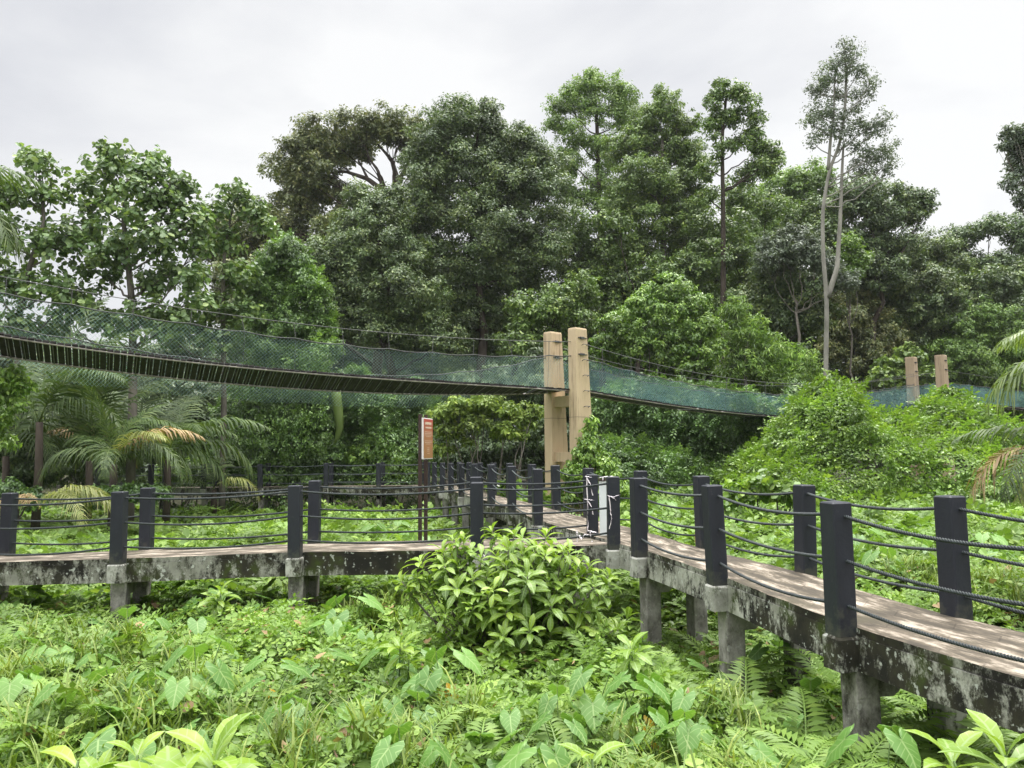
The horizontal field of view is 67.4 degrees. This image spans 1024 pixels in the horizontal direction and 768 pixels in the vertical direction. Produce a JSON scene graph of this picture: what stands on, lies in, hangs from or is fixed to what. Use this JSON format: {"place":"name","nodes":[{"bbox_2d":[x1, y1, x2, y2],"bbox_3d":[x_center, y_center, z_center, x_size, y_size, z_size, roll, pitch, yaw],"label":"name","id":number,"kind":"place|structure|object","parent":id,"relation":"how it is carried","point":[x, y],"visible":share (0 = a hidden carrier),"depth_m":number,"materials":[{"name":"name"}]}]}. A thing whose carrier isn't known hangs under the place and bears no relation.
{"place":"outdoors","nodes":[
{"label":"outdoors","id":0,"kind":"place"},
{"bbox_2d":[0,0,1023,426],"label":"sky","id":1,"kind":"structure","parent":0,"point":[211,83],"materials":[{"name":"white"}]},
{"bbox_2d":[1,465,1023,763],"bbox_3d":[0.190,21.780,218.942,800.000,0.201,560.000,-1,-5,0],"label":"ground","id":2,"kind":"structure","parent":0,"point":[401,497],"depth_m":47.28,"materials":[{"name":"soil"}]},
{"bbox_2d":[0,362,38,453],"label":"leafy shrub","id":3,"kind":"object","parent":2,"relation":"on","point":[15,382],"visible":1,"depth_m":20.06,"materials":[{"name":"green plant"}]},
{"bbox_2d":[0,165,42,266],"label":"coconut palm","id":4,"kind":"object","parent":2,"relation":"on","point":[7,226],"visible":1,"depth_m":12.85,"materials":[{"name":"green plant"}]},
{"bbox_2d":[0,669,47,707],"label":"taro plant","id":5,"kind":"object","parent":2,"relation":"on","point":[15,685],"visible":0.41,"depth_m":7.55,"materials":[{"name":"green plant"}]},
{"bbox_2d":[0,406,73,523],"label":"dark shrub","id":6,"kind":"object","parent":2,"relation":"on","point":[21,472],"visible":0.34,"depth_m":29.62,"materials":[{"name":"green plant"}]},
{"bbox_2d":[0,142,99,523],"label":"almond tree","id":7,"kind":"object","parent":2,"relation":"on","point":[41,237],"visible":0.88,"depth_m":31.25,"materials":[{"name":"green plant"}]},
{"bbox_2d":[0,361,110,508],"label":"nipa palm","id":8,"kind":"object","parent":2,"relation":"on","point":[6,458],"visible":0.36,"depth_m":28.93,"materials":[{"name":"green plant"}]},
{"bbox_2d":[0,297,152,532],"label":"nipa palm","id":9,"kind":"object","parent":2,"relation":"on","point":[44,398],"visible":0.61,"depth_m":26.97,"materials":[{"name":"green plant"}]},
{"bbox_2d":[0,338,185,528],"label":"nipa palm","id":10,"kind":"object","parent":2,"relation":"on","point":[78,426],"visible":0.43,"depth_m":28.77,"materials":[{"name":"green plant"}]},
{"bbox_2d":[80,703,127,759],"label":"taro plant","id":11,"kind":"object","parent":2,"relation":"on","point":[94,747],"visible":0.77,"depth_m":6.22,"materials":[{"name":"green plant"}]},
{"bbox_2d":[37,378,204,531],"bbox_3d":[-13.173,2.633,25.835,5.086,5.570,4.034,-1,-5,0],"label":"nipa palm","id":12,"kind":"object","parent":2,"relation":"on","point":[118,447],"visible":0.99,"depth_m":25.72,"materials":[{"name":"green plant"}]},
{"bbox_2d":[79,731,163,767],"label":"sapling","id":13,"kind":"object","parent":2,"relation":"on","point":[140,746],"visible":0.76,"depth_m":4.42,"materials":[{"name":"green plant"}]},
{"bbox_2d":[36,136,219,521],"bbox_3d":[-16.093,-2.332,32.248,7.417,16.592,3.812,-1,-5,0],"label":"almond tree","id":14,"kind":"object","parent":2,"relation":"on","point":[93,228],"visible":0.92,"depth_m":32.18,"materials":[{"name":"green plant"}]},
{"bbox_2d":[23,367,246,505],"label":"dark shrub","id":15,"kind":"object","parent":2,"relation":"on","point":[185,392],"visible":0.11,"depth_m":42.45,"materials":[{"name":"green plant"}]},
{"bbox_2d":[76,394,270,523],"bbox_3d":[-14.027,3.029,30.954,7.009,5.662,5.370,-3,-5,26],"label":"nipa palm","id":16,"kind":"object","parent":2,"relation":"on","point":[167,476],"visible":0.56,"depth_m":31.17,"materials":[{"name":"green plant"}]},
{"bbox_2d":[141,676,219,754],"bbox_3d":[-2.900,2.992,6.878,0.566,0.870,0.686,-4,-6,34],"label":"taro plant","id":17,"kind":"object","parent":2,"relation":"on","point":[174,693],"visible":0.74,"depth_m":6.62,"materials":[{"name":"green plant"}]},
{"bbox_2d":[114,712,266,767],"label":"sapling","id":18,"kind":"object","parent":2,"relation":"on","point":[167,756],"visible":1,"depth_m":4.17,"materials":[{"name":"green plant"}]},
{"bbox_2d":[149,177,282,513],"bbox_3d":[-14.011,-1.777,36.291,5.890,16.133,2.685,0,-5,-9],"label":"almond tree","id":19,"kind":"object","parent":2,"relation":"on","point":[254,210],"visible":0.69,"depth_m":36.38,"materials":[{"name":"green plant"}]},
{"bbox_2d":[171,443,260,514],"bbox_3d":[-13.611,4.434,34.940,4.013,3.539,3.403,2,-6,-29],"label":"nipa palm","id":20,"kind":"object","parent":2,"relation":"on","point":[213,501],"visible":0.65,"depth_m":34.71,"materials":[{"name":"green plant"}]},
{"bbox_2d":[96,485,429,516],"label":"boardwalk","id":21,"kind":"structure","parent":2,"relation":"on","point":[380,500],"depth_m":35.78,"materials":[{"name":"concrete"}]},
{"bbox_2d":[94,462,430,495],"bbox_3d":[-11.691,4.439,35.797,15.809,1.450,0.427,-1,-5,1],"label":"rope railing","id":22,"kind":"object","parent":21,"relation":"attached to","point":[259,474],"visible":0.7,"depth_m":35.73,"materials":[{"name":"black paint"}]},
{"bbox_2d":[206,208,350,334],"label":"broadleaf tree","id":23,"kind":"object","parent":2,"relation":"on","point":[316,225],"visible":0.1,"depth_m":54.37,"materials":[{"name":"green plant"}]},
{"bbox_2d":[217,226,350,512],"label":"vine column","id":24,"kind":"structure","parent":2,"relation":"on","point":[281,257],"depth_m":37.71,"materials":[{"name":"green plant"}]},
{"bbox_2d":[0,537,606,648],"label":"boardwalk","id":25,"kind":"structure","parent":2,"relation":"on","point":[145,568],"depth_m":12.37,"materials":[{"name":"concrete"}]},
{"bbox_2d":[0,474,598,553],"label":"rope railing","id":26,"kind":"object","parent":25,"relation":"attached to","point":[9,517],"visible":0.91,"depth_m":13.57,"materials":[{"name":"black paint"}]},
{"bbox_2d":[0,476,621,583],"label":"rope railing","id":27,"kind":"object","parent":25,"relation":"attached to","point":[117,566],"visible":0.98,"depth_m":12.28,"materials":[{"name":"black paint"}]},
{"bbox_2d":[186,98,426,401],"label":"rain tree","id":28,"kind":"object","parent":2,"relation":"on","point":[309,185],"visible":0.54,"depth_m":58.76,"materials":[{"name":"green plant"}]},
{"bbox_2d":[197,361,445,514],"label":"vine wall","id":29,"kind":"structure","parent":2,"relation":"on","point":[398,425],"depth_m":38.46,"materials":[{"name":"green plant"}]},
{"bbox_2d":[337,435,417,511],"bbox_3d":[-6.649,4.506,38.737,4.431,3.938,2.712,-1,-5,0],"label":"leafy shrub","id":30,"kind":"object","parent":2,"relation":"on","point":[360,451],"visible":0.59,"depth_m":38.15,"materials":[{"name":"green plant"}]},
{"bbox_2d":[302,176,473,376],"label":"evergreen tree","id":31,"kind":"object","parent":2,"relation":"on","point":[367,256],"visible":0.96,"depth_m":45.86,"materials":[{"name":"green plant"}]},
{"bbox_2d":[375,631,434,689],"bbox_3d":[-1.121,3.249,8.272,0.551,1.156,0.665,3,-6,-39],"label":"sapling","id":32,"kind":"object","parent":2,"relation":"on","point":[404,670],"visible":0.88,"depth_m":8.29,"materials":[{"name":"green plant"}]},
{"bbox_2d":[371,721,457,767],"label":"taro plant","id":33,"kind":"object","parent":2,"relation":"on","point":[385,754],"visible":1,"depth_m":5.56,"materials":[{"name":"green plant"}]},
{"bbox_2d":[418,414,432,539],"bbox_3d":[-1.793,2.657,15.973,0.115,4.043,0.664,-1,-5,11],"label":"information sign","id":34,"kind":"object","parent":2,"relation":"on","point":[425,438],"visible":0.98,"depth_m":15.89,"materials":[{"name":"brown wood"}]},
{"bbox_2d":[383,91,578,480],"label":"evergreen tree","id":35,"kind":"object","parent":2,"relation":"on","point":[518,171],"visible":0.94,"depth_m":50.35,"materials":[{"name":"green plant"}]},
{"bbox_2d":[424,395,543,488],"bbox_3d":[-1.188,3.211,37.045,6.026,6.141,3.043,-1,-5,0],"label":"layered shrub","id":36,"kind":"object","parent":2,"relation":"on","point":[510,414],"visible":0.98,"depth_m":36.62,"materials":[{"name":"green plant"}]},
{"bbox_2d":[428,339,569,488],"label":"dark shrub","id":37,"kind":"object","parent":2,"relation":"on","point":[534,450],"visible":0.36,"depth_m":41.46,"materials":[{"name":"green plant"}]},
{"bbox_2d":[437,197,583,473],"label":"broadleaf tree","id":38,"kind":"object","parent":2,"relation":"on","point":[466,361],"visible":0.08,"depth_m":54.66,"materials":[{"name":"green plant"}]},
{"bbox_2d":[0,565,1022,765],"bbox_3d":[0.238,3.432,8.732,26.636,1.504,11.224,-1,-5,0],"label":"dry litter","id":39,"kind":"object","parent":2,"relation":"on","point":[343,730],"visible":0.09,"depth_m":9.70,"materials":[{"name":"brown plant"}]},
{"bbox_2d":[0,476,1023,767],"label":"ground cover","id":40,"kind":"object","parent":2,"relation":"on","point":[276,620],"visible":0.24,"depth_m":10.41,"materials":[{"name":"green plant"}]},
{"bbox_2d":[0,484,110,530],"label":"nipa palm","id":41,"kind":"object","parent":40,"relation":"on","point":[64,493],"visible":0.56,"depth_m":19.04,"materials":[{"name":"green plant"}]},
{"bbox_2d":[0,476,174,514],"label":"dark shrub","id":42,"kind":"object","parent":40,"relation":"on","point":[11,486],"visible":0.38,"depth_m":25.17,"materials":[{"name":"green plant"}]},
{"bbox_2d":[9,347,182,483],"bbox_3d":[-18.129,1.218,31.541,9.118,6.500,6.711,-1,-5,0],"label":"nipa palm","id":43,"kind":"object","parent":40,"relation":"on","point":[48,428],"visible":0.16,"depth_m":32.03,"materials":[{"name":"green plant"}]},
{"bbox_2d":[43,363,240,491],"bbox_3d":[-16.276,1.802,33.597,8.544,6.096,6.618,-1,-5,0],"label":"nipa palm","id":44,"kind":"object","parent":40,"relation":"on","point":[213,460],"visible":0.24,"depth_m":34.52,"materials":[{"name":"green plant"}]},
{"bbox_2d":[157,635,234,702],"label":"taro plant","id":45,"kind":"object","parent":40,"relation":"on","point":[189,651],"visible":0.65,"depth_m":7.61,"materials":[{"name":"green plant"}]},
{"bbox_2d":[411,716,533,767],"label":"fern","id":46,"kind":"object","parent":40,"relation":"on","point":[492,743],"visible":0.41,"depth_m":6.33,"materials":[{"name":"green plant"}]},
{"bbox_2d":[526,710,586,767],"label":"taro plant","id":47,"kind":"object","parent":40,"relation":"on","point":[575,725],"visible":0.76,"depth_m":6.28,"materials":[{"name":"green plant"}]},
{"bbox_2d":[569,664,625,739],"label":"taro plant","id":48,"kind":"object","parent":40,"relation":"on","point":[589,709],"visible":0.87,"depth_m":6.69,"materials":[{"name":"green plant"}]},
{"bbox_2d":[702,686,883,763],"bbox_3d":[2.659,3.146,6.926,1.509,0.494,1.616,0,-5,-8],"label":"fern","id":49,"kind":"object","parent":40,"relation":"on","point":[795,705],"visible":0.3,"depth_m":7.07,"materials":[{"name":"green plant"}]},
{"bbox_2d":[762,645,840,692],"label":"fern","id":50,"kind":"object","parent":40,"relation":"on","point":[822,670],"visible":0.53,"depth_m":8.78,"materials":[{"name":"green plant"}]},
{"bbox_2d":[744,723,912,767],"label":"fern","id":51,"kind":"object","parent":40,"relation":"on","point":[867,742],"visible":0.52,"depth_m":6.31,"materials":[{"name":"green plant"}]},
{"bbox_2d":[0,488,1023,767],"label":"fern bed","id":52,"kind":"object","parent":2,"relation":"on","point":[542,684],"visible":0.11,"depth_m":9.71,"materials":[{"name":"green plant"}]},
{"bbox_2d":[344,704,482,767],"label":"fern","id":53,"kind":"object","parent":52,"relation":"on","point":[448,720],"visible":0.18,"depth_m":6.68,"materials":[{"name":"green plant"}]},
{"bbox_2d":[399,645,484,706],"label":"taro plant","id":54,"kind":"object","parent":52,"relation":"on","point":[465,658],"visible":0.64,"depth_m":7.84,"materials":[{"name":"green plant"}]},
{"bbox_2d":[649,708,736,767],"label":"taro plant","id":55,"kind":"object","parent":52,"relation":"on","point":[693,735],"visible":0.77,"depth_m":5.98,"materials":[{"name":"green plant"}]},
{"bbox_2d":[812,701,980,767],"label":"fern","id":56,"kind":"object","parent":52,"relation":"on","point":[934,721],"visible":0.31,"depth_m":6.61,"materials":[{"name":"green plant"}]},
{"bbox_2d":[804,718,1023,767],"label":"fern","id":57,"kind":"object","parent":52,"relation":"on","point":[922,752],"visible":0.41,"depth_m":6.36,"materials":[{"name":"green plant"}]},
{"bbox_2d":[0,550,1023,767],"bbox_3d":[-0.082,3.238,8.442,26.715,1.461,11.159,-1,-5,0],"label":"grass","id":58,"kind":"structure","parent":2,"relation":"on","point":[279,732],"depth_m":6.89,"materials":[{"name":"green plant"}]},
{"bbox_2d":[0,254,1023,480],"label":"bushes","id":59,"kind":"object","parent":2,"relation":"on","point":[412,366],"visible":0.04,"depth_m":72.03,"materials":[{"name":"green plant"}]},
{"bbox_2d":[386,521,642,684],"bbox_3d":[0.074,2.947,10.226,3.495,2.211,2.160,-1,-5,0],"label":"leafy shrub","id":60,"kind":"object","parent":2,"relation":"on","point":[521,597],"visible":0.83,"depth_m":9.94,"materials":[{"name":"green plant"}]},
{"bbox_2d":[489,727,570,767],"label":"taro plant","id":61,"kind":"object","parent":2,"relation":"on","point":[515,756],"visible":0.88,"depth_m":5.72,"materials":[{"name":"green plant"}]},
{"bbox_2d":[490,268,605,379],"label":"tree","id":62,"kind":"object","parent":2,"relation":"on","point":[531,312],"visible":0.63,"depth_m":44.06,"materials":[{"name":"green plant"}]},
{"bbox_2d":[543,327,591,516],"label":"bridge tower","id":63,"kind":"structure","parent":2,"relation":"on","point":[577,401],"depth_m":27.68,"materials":[{"name":"beige paint"}]},
{"bbox_2d":[0,276,570,407],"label":"hanging bridge","id":64,"kind":"structure","parent":63,"relation":"attached to","point":[357,383],"depth_m":22.52,"materials":[{"name":"fabric"}]},
{"bbox_2d":[539,66,644,438],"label":"tall tree","id":65,"kind":"object","parent":2,"relation":"on","point":[588,92],"visible":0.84,"depth_m":63.46,"materials":[{"name":"green plant"}]},
{"bbox_2d":[560,415,629,516],"bbox_3d":[2.732,3.204,26.512,2.832,4.297,1.640,-1,-5,0],"label":"climbing vine","id":66,"kind":"object","parent":2,"relation":"on","point":[586,455],"visible":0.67,"depth_m":26.33,"materials":[{"name":"green plant"}]},
{"bbox_2d":[610,631,654,696],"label":"sapling","id":67,"kind":"object","parent":2,"relation":"on","point":[634,664],"visible":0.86,"depth_m":8.31,"materials":[{"name":"green plant"}]},
{"bbox_2d":[603,670,670,730],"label":"taro plant","id":68,"kind":"object","parent":2,"relation":"on","point":[653,683],"visible":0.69,"depth_m":7.23,"materials":[{"name":"green plant"}]},
{"bbox_2d":[556,82,720,487],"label":"tall tree","id":69,"kind":"object","parent":2,"relation":"on","point":[659,189],"visible":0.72,"depth_m":55.80,"materials":[{"name":"green plant"}]},
{"bbox_2d":[587,270,729,481],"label":"round bush","id":70,"kind":"object","parent":2,"relation":"on","point":[681,344],"visible":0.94,"depth_m":40.96,"materials":[{"name":"green plant"}]},
{"bbox_2d":[557,204,761,491],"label":"broadleaf tree","id":71,"kind":"object","parent":2,"relation":"on","point":[594,256],"visible":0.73,"depth_m":52.44,"materials":[{"name":"green plant"}]},
{"bbox_2d":[665,685,728,747],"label":"taro plant","id":72,"kind":"object","parent":2,"relation":"on","point":[679,700],"visible":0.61,"depth_m":6.93,"materials":[{"name":"green plant"}]},
{"bbox_2d":[590,369,850,511],"bbox_3d":[9.568,2.811,36.961,12.766,7.347,9.663,-1,-5,0],"label":"vine curtain","id":73,"kind":"object","parent":2,"relation":"on","point":[674,446],"visible":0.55,"depth_m":36.91,"materials":[{"name":"green plant"}]},
{"bbox_2d":[624,656,819,753],"bbox_3d":[2.376,3.282,7.763,1.752,0.579,1.950,3,-6,-37],"label":"fern","id":74,"kind":"object","parent":2,"relation":"on","point":[753,675],"visible":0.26,"depth_m":8.09,"materials":[{"name":"green plant"}]},
{"bbox_2d":[430,484,1023,767],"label":"boardwalk","id":75,"kind":"structure","parent":2,"relation":"on","point":[936,674],"depth_m":7.14,"materials":[{"name":"concrete"}]},
{"bbox_2d":[431,462,542,537],"bbox_3d":[-1.396,3.320,24.767,0.341,1.590,18.784,1,-5,-12],"label":"rope railing","id":76,"kind":"object","parent":75,"relation":"attached to","point":[537,496],"visible":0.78,"depth_m":21.04,"materials":[{"name":"black paint"}]},
{"bbox_2d":[457,462,1023,619],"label":"rope railing","id":77,"kind":"object","parent":75,"relation":"attached to","point":[953,560],"visible":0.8,"depth_m":8.15,"materials":[{"name":"black paint"}]},
{"bbox_2d":[629,478,1023,672],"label":"rope railing","id":78,"kind":"object","parent":75,"relation":"attached to","point":[840,648],"visible":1,"depth_m":6.78,"materials":[{"name":"black paint"}]},
{"bbox_2d":[690,76,786,443],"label":"slender tree","id":79,"kind":"object","parent":2,"relation":"on","point":[753,141],"visible":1,"depth_m":51.18,"materials":[{"name":"green plant"}]},
{"bbox_2d":[666,155,847,379],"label":"broadleaf tree","id":80,"kind":"object","parent":2,"relation":"on","point":[797,184],"visible":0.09,"depth_m":66.58,"materials":[{"name":"green plant"}]},
{"bbox_2d":[708,293,829,400],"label":"light bush","id":81,"kind":"object","parent":2,"relation":"on","point":[761,359],"visible":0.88,"depth_m":42.92,"materials":[{"name":"green plant"}]},
{"bbox_2d":[692,176,851,383],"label":"broadleaf tree","id":82,"kind":"object","parent":2,"relation":"on","point":[807,213],"visible":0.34,"depth_m":58.82,"materials":[{"name":"green plant"}]},
{"bbox_2d":[720,468,829,556],"bbox_3d":[7.239,3.671,21.951,3.458,2.510,1.609,-1,-5,0],"label":"leafy shrub","id":83,"kind":"object","parent":2,"relation":"on","point":[762,483],"visible":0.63,"depth_m":21.65,"materials":[{"name":"green plant"}]},
{"bbox_2d":[714,263,851,392],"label":"tree","id":84,"kind":"object","parent":2,"relation":"on","point":[760,293],"visible":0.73,"depth_m":49.02,"materials":[{"name":"green plant"}]},
{"bbox_2d":[747,221,863,360],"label":"tree","id":85,"kind":"object","parent":2,"relation":"on","point":[782,250],"visible":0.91,"depth_m":47.58,"materials":[{"name":"green plant"}]},
{"bbox_2d":[795,35,904,471],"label":"emergent tree","id":86,"kind":"object","parent":2,"relation":"on","point":[825,81],"visible":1,"depth_m":43.12,"materials":[{"name":"green plant"}]},
{"bbox_2d":[832,230,874,479],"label":"tree","id":87,"kind":"object","parent":2,"relation":"on","point":[854,256],"visible":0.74,"depth_m":48.32,"materials":[{"name":"green plant"}]},
{"bbox_2d":[706,368,1021,507],"bbox_3d":[13.690,2.520,30.634,10.847,6.796,10.921,-1,-5,0],"label":"vine mound","id":88,"kind":"object","parent":2,"relation":"on","point":[850,415],"visible":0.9,"depth_m":29.28,"materials":[{"name":"green plant"}]},
{"bbox_2d":[812,286,915,482],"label":"tree","id":89,"kind":"object","parent":2,"relation":"on","point":[861,326],"visible":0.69,"depth_m":56.51,"materials":[{"name":"green plant"}]},
{"bbox_2d":[823,724,920,767],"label":"taro plant","id":90,"kind":"object","parent":2,"relation":"on","point":[902,742],"visible":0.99,"depth_m":5.71,"materials":[{"name":"green plant"}]},
{"bbox_2d":[812,168,941,485],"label":"broadleaf tree","id":91,"kind":"object","parent":2,"relation":"on","point":[878,210],"visible":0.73,"depth_m":56.47,"materials":[{"name":"green plant"}]},
{"bbox_2d":[858,341,935,481],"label":"leafy shrub","id":92,"kind":"object","parent":2,"relation":"on","point":[884,367],"visible":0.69,"depth_m":52.03,"materials":[{"name":"green plant"}]},
{"bbox_2d":[834,225,983,481],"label":"broadleaf tree","id":93,"kind":"object","parent":2,"relation":"on","point":[941,256],"visible":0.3,"depth_m":58.21,"materials":[{"name":"green plant"}]},
{"bbox_2d":[905,355,955,481],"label":"bridge tower","id":94,"kind":"structure","parent":2,"relation":"on","point":[941,369],"depth_m":49.82,"materials":[{"name":"brown paint"}]},
{"bbox_2d":[562,345,935,417],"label":"hanging bridge","id":95,"kind":"structure","parent":94,"relation":"hanging from","point":[627,399],"depth_m":32.62,"materials":[{"name":"fabric"}]},
{"bbox_2d":[879,383,1023,479],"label":"vine mound","id":96,"kind":"object","parent":2,"relation":"on","point":[952,399],"visible":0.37,"depth_m":32.00,"materials":[{"name":"green plant"}]},
{"bbox_2d":[894,258,1023,476],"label":"broadleaf tree","id":97,"kind":"object","parent":2,"relation":"on","point":[1012,291],"visible":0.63,"depth_m":56.76,"materials":[{"name":"green plant"}]},
{"bbox_2d":[905,709,1023,767],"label":"sapling","id":98,"kind":"object","parent":2,"relation":"on","point":[953,751],"visible":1,"depth_m":4.37,"materials":[{"name":"green plant"}]},
{"bbox_2d":[918,294,1023,421],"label":"vine draped tree","id":99,"kind":"object","parent":2,"relation":"on","point":[988,331],"visible":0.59,"depth_m":55.47,"materials":[{"name":"green plant"}]},
{"bbox_2d":[932,468,1023,511],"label":"leafy shrub","id":100,"kind":"object","parent":2,"relation":"on","point":[962,491],"visible":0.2,"depth_m":25.56,"materials":[{"name":"green plant"}]},
{"bbox_2d":[935,208,1023,414],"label":"broadleaf tree","id":101,"kind":"object","parent":2,"relation":"on","point":[1000,226],"visible":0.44,"depth_m":60.42,"materials":[{"name":"green plant"}]},
{"bbox_2d":[950,423,1023,508],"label":"date palm","id":102,"kind":"object","parent":2,"relation":"on","point":[1016,454],"visible":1,"depth_m":12.04,"materials":[{"name":"green plant"}]},
{"bbox_2d":[982,330,1023,417],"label":"date palm","id":103,"kind":"object","parent":2,"relation":"on","point":[1010,341],"visible":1,"depth_m":11.46,"materials":[{"name":"green plant"}]},
{"bbox_2d":[993,121,1023,215],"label":"tall tree","id":104,"kind":"object","parent":2,"relation":"on","point":[1012,145],"visible":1,"depth_m":46.22,"materials":[{"name":"green plant"}]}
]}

